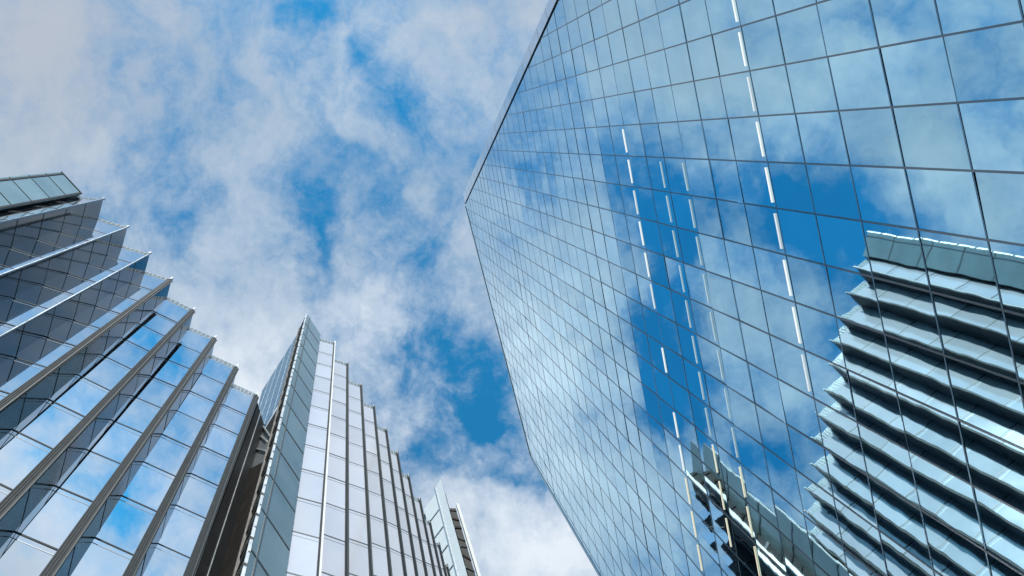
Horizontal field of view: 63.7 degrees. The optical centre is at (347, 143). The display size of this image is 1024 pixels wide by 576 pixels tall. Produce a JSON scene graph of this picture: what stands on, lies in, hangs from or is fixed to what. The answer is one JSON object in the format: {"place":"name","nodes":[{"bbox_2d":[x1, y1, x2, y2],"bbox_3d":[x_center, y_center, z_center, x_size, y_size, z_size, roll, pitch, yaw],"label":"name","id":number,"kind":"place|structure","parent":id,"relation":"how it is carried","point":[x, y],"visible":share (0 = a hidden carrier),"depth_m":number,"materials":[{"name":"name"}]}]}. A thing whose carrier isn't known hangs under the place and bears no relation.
{"place":"outdoors","nodes":[
{"label":"outdoors","id":0,"kind":"place"},
{"bbox_2d":[0,171,263,575],"bbox_3d":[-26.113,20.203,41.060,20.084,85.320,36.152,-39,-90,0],"label":"office building","id":1,"kind":"structure","parent":0,"point":[131,425],"depth_m":56.19,"materials":[{"name":"blue glass"}]},
{"bbox_2d":[0,0,597,575],"label":"sky","id":2,"kind":"structure","parent":0,"point":[282,162],"materials":[{"name":"blue"}]},
{"bbox_2d":[463,0,1023,575],"bbox_3d":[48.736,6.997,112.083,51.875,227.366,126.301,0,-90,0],"label":"glass tower","id":3,"kind":"structure","parent":0,"point":[753,272],"depth_m":61.09,"materials":[{"name":"glass"}]},
{"label":"ground","id":4,"kind":"structure","parent":0,"visible":0},
{"bbox_2d":[220,314,450,575],"bbox_3d":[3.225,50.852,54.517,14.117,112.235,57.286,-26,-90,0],"label":"sawtooth building","id":5,"kind":"structure","parent":4,"relation":"on","point":[328,491],"depth_m":72.45,"materials":[{"name":"grey glass"}]},
{"bbox_2d":[258,337,295,426],"bbox_3d":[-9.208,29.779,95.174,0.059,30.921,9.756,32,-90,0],"label":"gridded window","id":6,"kind":"structure","parent":5,"relation":"in","point":[274,393],"depth_m":95.87,"materials":[{"name":"blue glass"}]},
{"bbox_2d":[424,480,480,575],"bbox_3d":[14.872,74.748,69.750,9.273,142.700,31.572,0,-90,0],"label":"distant tower","id":7,"kind":"structure","parent":4,"relation":"on","point":[441,515],"depth_m":126.22,"materials":[{"name":"glass"}]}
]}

